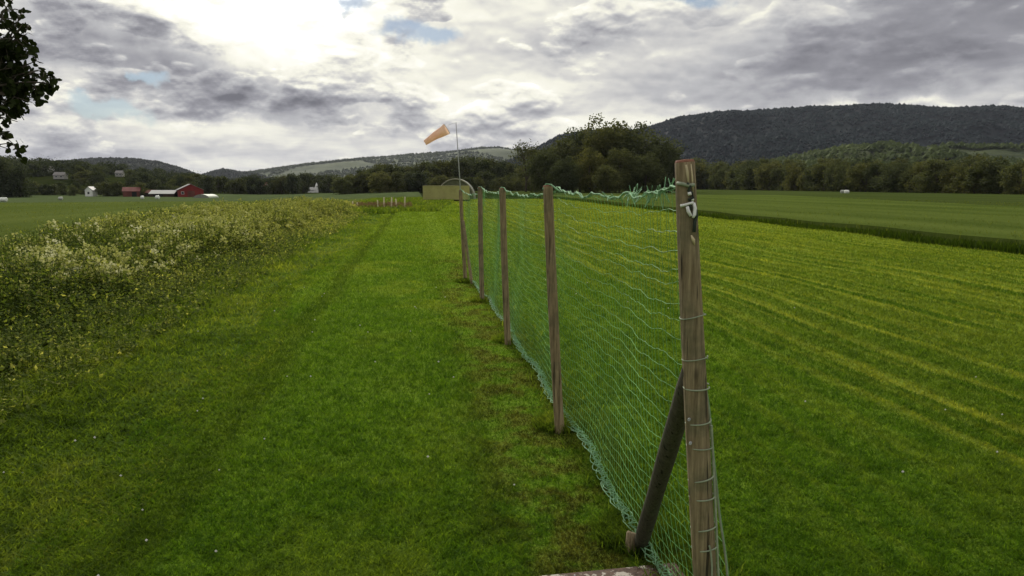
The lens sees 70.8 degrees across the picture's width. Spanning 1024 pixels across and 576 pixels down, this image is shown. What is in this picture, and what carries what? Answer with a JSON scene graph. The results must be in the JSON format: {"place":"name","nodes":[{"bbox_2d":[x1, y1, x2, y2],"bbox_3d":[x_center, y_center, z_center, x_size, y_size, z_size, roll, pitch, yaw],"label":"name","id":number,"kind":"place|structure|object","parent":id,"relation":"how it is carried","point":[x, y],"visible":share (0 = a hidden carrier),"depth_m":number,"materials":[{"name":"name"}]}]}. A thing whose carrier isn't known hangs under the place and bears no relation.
{"place":"outdoors","nodes":[
{"label":"outdoors","id":0,"kind":"place"},
{"bbox_2d":[0,198,370,247],"bbox_3d":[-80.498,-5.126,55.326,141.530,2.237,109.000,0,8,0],"label":"field","id":1,"kind":"structure","parent":0,"point":[5,219],"depth_m":46.43,"materials":[{"name":"green plant"}]},
{"bbox_2d":[0,206,386,575],"bbox_3d":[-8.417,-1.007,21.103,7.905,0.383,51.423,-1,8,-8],"label":"verge","id":2,"kind":"structure","parent":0,"point":[181,367],"depth_m":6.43,"materials":[{"name":"green plant"}]},
{"bbox_2d":[0,195,367,435],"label":"weeds","id":3,"kind":"object","parent":2,"relation":"on","point":[62,268],"visible":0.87,"depth_m":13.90,"materials":[{"name":"green plant"}]},
{"bbox_2d":[1,190,421,202],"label":"field","id":4,"kind":"structure","parent":0,"point":[101,198],"depth_m":221.26,"materials":[{"name":"green plant"}]},
{"bbox_2d":[122,187,140,196],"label":"barn","id":5,"kind":"structure","parent":4,"relation":"on","point":[131,191],"depth_m":263.93,"materials":[{"name":"red wood"}]},
{"bbox_2d":[148,190,176,196],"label":"shed","id":6,"kind":"structure","parent":4,"relation":"on","point":[163,193],"depth_m":260.43,"materials":[{"name":"white metal"}]},
{"bbox_2d":[176,184,203,196],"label":"barn","id":7,"kind":"structure","parent":4,"relation":"on","point":[189,190],"depth_m":257.86,"materials":[{"name":"wood"}]},
{"bbox_2d":[260,148,516,177],"bbox_3d":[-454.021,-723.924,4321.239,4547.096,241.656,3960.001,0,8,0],"label":"hill","id":8,"kind":"structure","parent":0,"point":[348,165],"depth_m":3661.91,"materials":[{"name":"green plant"}]},
{"bbox_2d":[245,146,524,181],"bbox_3d":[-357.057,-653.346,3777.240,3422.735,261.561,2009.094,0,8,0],"label":"forest","id":9,"kind":"object","parent":8,"relation":"on","point":[430,154],"visible":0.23,"depth_m":3761.50,"materials":[{"name":"green plant"}]},
{"bbox_2d":[1,170,907,198],"bbox_3d":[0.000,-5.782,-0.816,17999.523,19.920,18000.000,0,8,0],"label":"ground","id":10,"kind":"structure","parent":0,"point":[48,179],"depth_m":383.79,"materials":[{"name":"green plant"}]},
{"bbox_2d":[0,155,31,196],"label":"tree","id":11,"kind":"object","parent":10,"relation":"on","point":[6,168],"visible":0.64,"depth_m":245.93,"materials":[{"name":"green plant"}]},
{"bbox_2d":[0,162,37,196],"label":"tree","id":12,"kind":"object","parent":10,"relation":"on","point":[20,171],"visible":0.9,"depth_m":245.60,"materials":[{"name":"green plant"}]},
{"bbox_2d":[0,0,61,163],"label":"leafy tree","id":13,"kind":"object","parent":10,"relation":"on","point":[14,91],"visible":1,"depth_m":5.79,"materials":[{"name":"green plant"}]},
{"bbox_2d":[36,183,54,194],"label":"tree","id":14,"kind":"object","parent":10,"relation":"on","point":[43,191],"visible":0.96,"depth_m":277.48,"materials":[{"name":"green plant"}]},
{"bbox_2d":[87,170,108,186],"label":"tree","id":15,"kind":"object","parent":10,"relation":"on","point":[99,175],"visible":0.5,"depth_m":335.72,"materials":[{"name":"green plant"}]},
{"bbox_2d":[94,180,112,195],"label":"tree","id":16,"kind":"object","parent":10,"relation":"on","point":[103,192],"visible":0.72,"depth_m":270.48,"materials":[{"name":"green plant"}]},
{"bbox_2d":[106,182,125,195],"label":"tree","id":17,"kind":"object","parent":10,"relation":"on","point":[116,187],"visible":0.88,"depth_m":270.06,"materials":[{"name":"green plant"}]},
{"bbox_2d":[0,155,245,192],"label":"forest","id":18,"kind":"object","parent":10,"relation":"on","point":[38,164],"visible":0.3,"depth_m":436.09,"materials":[{"name":"green plant"}]},
{"bbox_2d":[193,175,217,193],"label":"tree","id":19,"kind":"object","parent":10,"relation":"on","point":[210,182],"visible":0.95,"depth_m":339.54,"materials":[{"name":"green plant"}]},
{"bbox_2d":[224,180,246,193],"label":"tree","id":20,"kind":"object","parent":10,"relation":"on","point":[230,184],"visible":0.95,"depth_m":336.25,"materials":[{"name":"green plant"}]},
{"bbox_2d":[225,177,248,193],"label":"tree","id":21,"kind":"object","parent":10,"relation":"on","point":[241,183],"visible":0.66,"depth_m":339.74,"materials":[{"name":"green plant"}]},
{"bbox_2d":[243,173,270,194],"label":"tree","id":22,"kind":"object","parent":10,"relation":"on","point":[255,176],"visible":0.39,"depth_m":351.59,"materials":[{"name":"green plant"}]},
{"bbox_2d":[250,176,269,194],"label":"tree","id":23,"kind":"object","parent":10,"relation":"on","point":[257,187],"visible":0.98,"depth_m":332.37,"materials":[{"name":"green plant"}]},
{"bbox_2d":[269,174,288,193],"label":"tree","id":24,"kind":"object","parent":10,"relation":"on","point":[283,178],"visible":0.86,"depth_m":333.04,"materials":[{"name":"green plant"}]},
{"bbox_2d":[280,173,302,193],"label":"tree","id":25,"kind":"object","parent":10,"relation":"on","point":[291,186],"visible":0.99,"depth_m":328.66,"materials":[{"name":"green plant"}]},
{"bbox_2d":[296,170,313,193],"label":"tree","id":26,"kind":"object","parent":10,"relation":"on","point":[304,188],"visible":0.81,"depth_m":366.42,"materials":[{"name":"green plant"}]},
{"bbox_2d":[316,174,333,192],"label":"tree","id":27,"kind":"object","parent":10,"relation":"on","point":[324,186],"visible":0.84,"depth_m":364.50,"materials":[{"name":"green plant"}]},
{"bbox_2d":[331,176,353,194],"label":"tree","id":28,"kind":"object","parent":10,"relation":"on","point":[339,186],"visible":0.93,"depth_m":258.43,"materials":[{"name":"green plant"}]},
{"bbox_2d":[348,171,372,192],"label":"tree","id":29,"kind":"object","parent":10,"relation":"on","point":[362,176],"visible":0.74,"depth_m":264.46,"materials":[{"name":"green plant"}]},
{"bbox_2d":[366,170,391,192],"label":"tree","id":30,"kind":"object","parent":10,"relation":"on","point":[372,182],"visible":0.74,"depth_m":249.58,"materials":[{"name":"green plant"}]},
{"bbox_2d":[377,175,395,192],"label":"tree","id":31,"kind":"object","parent":10,"relation":"on","point":[384,182],"visible":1,"depth_m":246.71,"materials":[{"name":"green plant"}]},
{"bbox_2d":[379,161,402,191],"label":"tree","id":32,"kind":"object","parent":10,"relation":"on","point":[390,168],"visible":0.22,"depth_m":291.08,"materials":[{"name":"green plant"}]},
{"bbox_2d":[388,170,409,191],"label":"tree","id":33,"kind":"object","parent":10,"relation":"on","point":[397,177],"visible":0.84,"depth_m":249.22,"materials":[{"name":"green plant"}]},
{"bbox_2d":[401,171,428,192],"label":"tree","id":34,"kind":"object","parent":10,"relation":"on","point":[418,187],"visible":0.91,"depth_m":251.94,"materials":[{"name":"green plant"}]},
{"bbox_2d":[425,163,444,178],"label":"tree","id":35,"kind":"object","parent":10,"relation":"on","point":[432,168],"visible":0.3,"depth_m":283.84,"materials":[{"name":"green plant"}]},
{"bbox_2d":[430,174,448,185],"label":"tree","id":36,"kind":"object","parent":10,"relation":"on","point":[437,181],"visible":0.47,"depth_m":246.78,"materials":[{"name":"green plant"}]},
{"bbox_2d":[446,156,485,177],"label":"tree","id":37,"kind":"object","parent":10,"relation":"on","point":[463,164],"visible":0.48,"depth_m":285.65,"materials":[{"name":"green plant"}]},
{"bbox_2d":[467,157,498,189],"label":"tree","id":38,"kind":"object","parent":10,"relation":"on","point":[484,164],"visible":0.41,"depth_m":289.61,"materials":[{"name":"green plant"}]},
{"bbox_2d":[473,169,498,190],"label":"tree","id":39,"kind":"object","parent":10,"relation":"on","point":[486,175],"visible":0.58,"depth_m":269.51,"materials":[{"name":"green plant"}]},
{"bbox_2d":[490,162,510,183],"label":"tree","id":40,"kind":"object","parent":10,"relation":"on","point":[499,168],"visible":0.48,"depth_m":288.85,"materials":[{"name":"green plant"}]},
{"bbox_2d":[493,176,512,190],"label":"tree","id":41,"kind":"object","parent":10,"relation":"on","point":[505,185],"visible":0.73,"depth_m":249.32,"materials":[{"name":"green plant"}]},
{"bbox_2d":[508,175,524,190],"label":"tree","id":42,"kind":"object","parent":10,"relation":"on","point":[518,187],"visible":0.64,"depth_m":251.68,"materials":[{"name":"green plant"}]},
{"bbox_2d":[507,138,540,191],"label":"tree","id":43,"kind":"object","parent":10,"relation":"on","point":[520,152],"visible":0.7,"depth_m":211.12,"materials":[{"name":"green plant"}]},
{"bbox_2d":[523,145,561,191],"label":"tree","id":44,"kind":"object","parent":10,"relation":"on","point":[543,162],"visible":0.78,"depth_m":193.64,"materials":[{"name":"green plant"}]},
{"bbox_2d":[538,136,582,191],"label":"tree","id":45,"kind":"object","parent":10,"relation":"on","point":[562,150],"visible":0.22,"depth_m":201.03,"materials":[{"name":"green plant"}]},
{"bbox_2d":[545,156,581,192],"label":"tree","id":46,"kind":"object","parent":10,"relation":"on","point":[566,183],"visible":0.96,"depth_m":182.69,"materials":[{"name":"green plant"}]},
{"bbox_2d":[561,125,602,191],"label":"tree","id":47,"kind":"object","parent":10,"relation":"on","point":[579,136],"visible":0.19,"depth_m":206.60,"materials":[{"name":"green plant"}]},
{"bbox_2d":[571,147,608,192],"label":"tree","id":48,"kind":"object","parent":10,"relation":"on","point":[585,179],"visible":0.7,"depth_m":187.27,"materials":[{"name":"green plant"}]},
{"bbox_2d":[570,112,634,191],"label":"tree","id":49,"kind":"object","parent":10,"relation":"on","point":[599,142],"visible":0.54,"depth_m":198.44,"materials":[{"name":"green plant"}]},
{"bbox_2d":[591,164,626,192],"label":"tree","id":50,"kind":"object","parent":10,"relation":"on","point":[607,174],"visible":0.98,"depth_m":176.80,"materials":[{"name":"green plant"}]},
{"bbox_2d":[595,147,640,191],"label":"tree","id":51,"kind":"object","parent":10,"relation":"on","point":[616,164],"visible":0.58,"depth_m":183.60,"materials":[{"name":"green plant"}]},
{"bbox_2d":[601,121,670,191],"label":"tree","id":52,"kind":"object","parent":10,"relation":"on","point":[634,146],"visible":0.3,"depth_m":196.12,"materials":[{"name":"green plant"}]},
{"bbox_2d":[627,151,667,191],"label":"tree","id":53,"kind":"object","parent":10,"relation":"on","point":[650,168],"visible":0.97,"depth_m":181.95,"materials":[{"name":"green plant"}]},
{"bbox_2d":[637,135,688,191],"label":"tree","id":54,"kind":"object","parent":10,"relation":"on","point":[668,150],"visible":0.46,"depth_m":193.41,"materials":[{"name":"green plant"}]},
{"bbox_2d":[660,156,682,192],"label":"tree","id":55,"kind":"object","parent":10,"relation":"on","point":[670,166],"visible":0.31,"depth_m":188.00,"materials":[{"name":"green plant"}]},
{"bbox_2d":[706,161,725,189],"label":"tree","id":56,"kind":"object","parent":10,"relation":"on","point":[716,167],"visible":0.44,"depth_m":356.81,"materials":[{"name":"green plant"}]},
{"bbox_2d":[707,164,729,189],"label":"tree","id":57,"kind":"object","parent":10,"relation":"on","point":[720,175],"visible":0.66,"depth_m":348.62,"materials":[{"name":"green plant"}]},
{"bbox_2d":[724,164,739,189],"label":"tree","id":58,"kind":"object","parent":10,"relation":"on","point":[731,173],"visible":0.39,"depth_m":328.03,"materials":[{"name":"green plant"}]},
{"bbox_2d":[733,160,755,188],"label":"tree","id":59,"kind":"object","parent":10,"relation":"on","point":[747,163],"visible":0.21,"depth_m":313.00,"materials":[{"name":"green plant"}]},
{"bbox_2d":[736,160,759,189],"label":"tree","id":60,"kind":"object","parent":10,"relation":"on","point":[746,179],"visible":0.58,"depth_m":302.47,"materials":[{"name":"green plant"}]},
{"bbox_2d":[752,161,781,189],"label":"tree","id":61,"kind":"object","parent":10,"relation":"on","point":[762,173],"visible":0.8,"depth_m":284.56,"materials":[{"name":"green plant"}]},
{"bbox_2d":[769,165,785,190],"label":"tree","id":62,"kind":"object","parent":10,"relation":"on","point":[776,173],"visible":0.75,"depth_m":276.75,"materials":[{"name":"green plant"}]},
{"bbox_2d":[779,162,804,190],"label":"tree","id":63,"kind":"object","parent":10,"relation":"on","point":[791,177],"visible":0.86,"depth_m":261.52,"materials":[{"name":"green plant"}]},
{"bbox_2d":[777,158,806,179],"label":"tree","id":64,"kind":"object","parent":10,"relation":"on","point":[800,163],"visible":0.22,"depth_m":281.77,"materials":[{"name":"green plant"}]},
{"bbox_2d":[796,173,812,190],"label":"tree","id":65,"kind":"object","parent":10,"relation":"on","point":[801,182],"visible":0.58,"depth_m":252.03,"materials":[{"name":"green plant"}]},
{"bbox_2d":[802,166,823,190],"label":"tree","id":66,"kind":"object","parent":10,"relation":"on","point":[810,178],"visible":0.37,"depth_m":243.99,"materials":[{"name":"green plant"}]},
{"bbox_2d":[807,160,838,190],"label":"tree","id":67,"kind":"object","parent":10,"relation":"on","point":[816,173],"visible":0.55,"depth_m":237.16,"materials":[{"name":"green plant"}]},
{"bbox_2d":[820,161,843,191],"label":"tree","id":68,"kind":"object","parent":10,"relation":"on","point":[828,179],"visible":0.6,"depth_m":228.91,"materials":[{"name":"green plant"}]},
{"bbox_2d":[828,163,855,191],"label":"tree","id":69,"kind":"object","parent":10,"relation":"on","point":[839,178],"visible":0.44,"depth_m":221.54,"materials":[{"name":"green plant"}]},
{"bbox_2d":[844,159,883,191],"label":"tree","id":70,"kind":"object","parent":10,"relation":"on","point":[853,174],"visible":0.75,"depth_m":209.05,"materials":[{"name":"green plant"}]},
{"bbox_2d":[862,161,885,191],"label":"tree","id":71,"kind":"object","parent":10,"relation":"on","point":[874,168],"visible":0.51,"depth_m":202.40,"materials":[{"name":"green plant"}]},
{"bbox_2d":[871,164,897,191],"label":"tree","id":72,"kind":"object","parent":10,"relation":"on","point":[877,184],"visible":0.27,"depth_m":197.13,"materials":[{"name":"green plant"}]},
{"bbox_2d":[875,160,912,192],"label":"tree","id":73,"kind":"object","parent":10,"relation":"on","point":[889,184],"visible":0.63,"depth_m":191.37,"materials":[{"name":"green plant"}]},
{"bbox_2d":[897,165,925,192],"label":"tree","id":74,"kind":"object","parent":10,"relation":"on","point":[906,177],"visible":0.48,"depth_m":185.64,"materials":[{"name":"green plant"}]},
{"bbox_2d":[903,161,942,192],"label":"tree","id":75,"kind":"object","parent":10,"relation":"on","point":[917,168],"visible":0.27,"depth_m":179.55,"materials":[{"name":"green plant"}]},
{"bbox_2d":[909,156,959,192],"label":"tree","id":76,"kind":"object","parent":10,"relation":"on","point":[937,167],"visible":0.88,"depth_m":174.31,"materials":[{"name":"green plant"}]},
{"bbox_2d":[939,167,962,192],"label":"tree","id":77,"kind":"object","parent":10,"relation":"on","point":[948,181],"visible":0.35,"depth_m":169.47,"materials":[{"name":"green plant"}]},
{"bbox_2d":[944,162,977,192],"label":"tree","id":78,"kind":"object","parent":10,"relation":"on","point":[959,175],"visible":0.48,"depth_m":164.08,"materials":[{"name":"green plant"}]},
{"bbox_2d":[947,156,976,189],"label":"tree","id":79,"kind":"object","parent":10,"relation":"on","point":[969,161],"visible":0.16,"depth_m":174.64,"materials":[{"name":"green plant"}]},
{"bbox_2d":[957,161,990,193],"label":"tree","id":80,"kind":"object","parent":10,"relation":"on","point":[971,189],"visible":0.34,"depth_m":160.21,"materials":[{"name":"green plant"}]},
{"bbox_2d":[961,155,1010,193],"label":"tree","id":81,"kind":"object","parent":10,"relation":"on","point":[985,168],"visible":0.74,"depth_m":155.61,"materials":[{"name":"green plant"}]},
{"bbox_2d":[978,162,1020,193],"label":"tree","id":82,"kind":"object","parent":10,"relation":"on","point":[989,185],"visible":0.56,"depth_m":152.20,"materials":[{"name":"green plant"}]},
{"bbox_2d":[996,159,1023,193],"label":"tree","id":83,"kind":"object","parent":10,"relation":"on","point":[1008,184],"visible":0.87,"depth_m":146.94,"materials":[{"name":"green plant"}]},
{"bbox_2d":[491,331,528,344],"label":"grass","id":84,"kind":"structure","parent":0,"point":[499,338],"depth_m":8.30,"materials":[{"name":"green plant"}]},
{"bbox_2d":[0,0,1023,173],"label":"sky","id":85,"kind":"structure","parent":0,"point":[204,86],"materials":[{"name":"grey"}]},
{"bbox_2d":[0,198,1023,575],"bbox_3d":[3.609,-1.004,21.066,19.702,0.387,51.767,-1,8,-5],"label":"lawn","id":86,"kind":"structure","parent":0,"point":[575,436],"depth_m":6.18,"materials":[{"name":"green plant"}]},
{"bbox_2d":[527,409,589,433],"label":"grass","id":87,"kind":"structure","parent":86,"relation":"on","point":[545,422],"depth_m":5.43,"materials":[{"name":"green plant"}]},
{"bbox_2d":[458,159,728,575],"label":"net fence","id":88,"kind":"object","parent":86,"relation":"on","point":[689,414],"visible":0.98,"depth_m":3.11,"materials":[{"name":"green fabric"}]},
{"bbox_2d":[459,257,757,575],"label":"grass","id":89,"kind":"structure","parent":86,"relation":"on","point":[618,481],"depth_m":4.59,"materials":[{"name":"green plant"}]},
{"bbox_2d":[543,563,683,575],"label":"wooden board","id":90,"kind":"object","parent":86,"relation":"on","point":[630,571],"visible":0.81,"depth_m":3.34,"materials":[{"name":"paint"}]},
{"bbox_2d":[588,502,676,556],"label":"grass","id":91,"kind":"structure","parent":86,"relation":"on","point":[605,531],"depth_m":3.69,"materials":[{"name":"green plant"}]},
{"bbox_2d":[440,199,671,214],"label":"grass","id":92,"kind":"object","parent":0,"point":[615,213],"visible":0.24,"depth_m":57.12,"materials":[{"name":"green plant"}]},
{"bbox_2d":[423,123,460,188],"bbox_3d":[-5.741,-10.144,59.848,3.135,7.086,0.972,0,8,0],"label":"windsock","id":93,"kind":"object","parent":92,"relation":"on","point":[441,131],"visible":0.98,"depth_m":59.17,"materials":[{"name":"fabric"}]},
{"bbox_2d":[441,179,475,198],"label":"arched shelter","id":94,"kind":"object","parent":92,"relation":"on","point":[452,182],"visible":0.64,"depth_m":101.04,"materials":[{"name":"fabric"}]},
{"bbox_2d":[475,189,1023,205],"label":"field","id":95,"kind":"structure","parent":0,"point":[986,199],"depth_m":127.86,"materials":[{"name":"green plant"}]},
{"bbox_2d":[539,106,1023,185],"bbox_3d":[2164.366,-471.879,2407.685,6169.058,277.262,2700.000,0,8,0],"label":"hill","id":96,"kind":"structure","parent":0,"point":[846,125],"depth_m":1894.57,"materials":[{"name":"green plant"}]},
{"bbox_2d":[503,102,1023,166],"bbox_3d":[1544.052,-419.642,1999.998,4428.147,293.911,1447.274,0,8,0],"label":"forest","id":97,"kind":"object","parent":96,"relation":"on","point":[714,149],"visible":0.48,"depth_m":1891.17,"materials":[{"name":"green plant"}]},
{"bbox_2d":[542,195,1023,254],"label":"field","id":98,"kind":"structure","parent":0,"point":[1006,229],"depth_m":42.73,"materials":[{"name":"green plant"}]},
{"bbox_2d":[834,147,1023,166],"bbox_3d":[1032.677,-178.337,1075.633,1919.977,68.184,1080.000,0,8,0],"label":"hill","id":99,"kind":"structure","parent":0,"point":[1009,153],"depth_m":979.78,"materials":[{"name":"green plant"}]},
{"bbox_2d":[628,140,1023,188],"bbox_3d":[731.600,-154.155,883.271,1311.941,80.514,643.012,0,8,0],"label":"forest","id":100,"kind":"object","parent":99,"relation":"on","point":[942,149],"visible":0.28,"depth_m":896.63,"materials":[{"name":"green plant"}]},
{"bbox_3d":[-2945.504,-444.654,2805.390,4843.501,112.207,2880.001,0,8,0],"label":"hill","id":101,"kind":"structure","parent":0,"visible":0},
{"bbox_2d":[43,156,235,184],"bbox_3d":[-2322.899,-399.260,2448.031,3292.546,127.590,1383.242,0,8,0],"label":"forest","id":102,"kind":"object","parent":101,"relation":"on","point":[141,162],"visible":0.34,"depth_m":2454.30,"materials":[{"name":"green plant"}]},
{"bbox_3d":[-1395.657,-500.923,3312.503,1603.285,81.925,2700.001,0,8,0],"label":"hill","id":103,"kind":"structure","parent":0,"visible":0},
{"bbox_2d":[201,168,269,182],"bbox_3d":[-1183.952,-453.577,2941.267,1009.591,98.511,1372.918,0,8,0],"label":"forest","id":104,"kind":"object","parent":103,"relation":"on","point":[226,172],"visible":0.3,"depth_m":2901.30,"materials":[{"name":"green plant"}]},
{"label":"verge","id":105,"kind":"structure","parent":0,"visible":0},
{"bbox_2d":[350,200,411,207],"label":"dry weeds","id":106,"kind":"object","parent":105,"relation":"on","point":[371,203],"visible":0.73,"depth_m":56.29,"materials":[{"name":"plant"}]},
{"bbox_2d":[350,196,453,213],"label":"grass","id":107,"kind":"structure","parent":105,"relation":"on","point":[421,204],"depth_m":58.17,"materials":[{"name":"green plant"}]},
{"bbox_2d":[423,186,469,200],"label":"hut","id":108,"kind":"object","parent":105,"relation":"on","point":[439,192],"visible":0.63,"depth_m":87.53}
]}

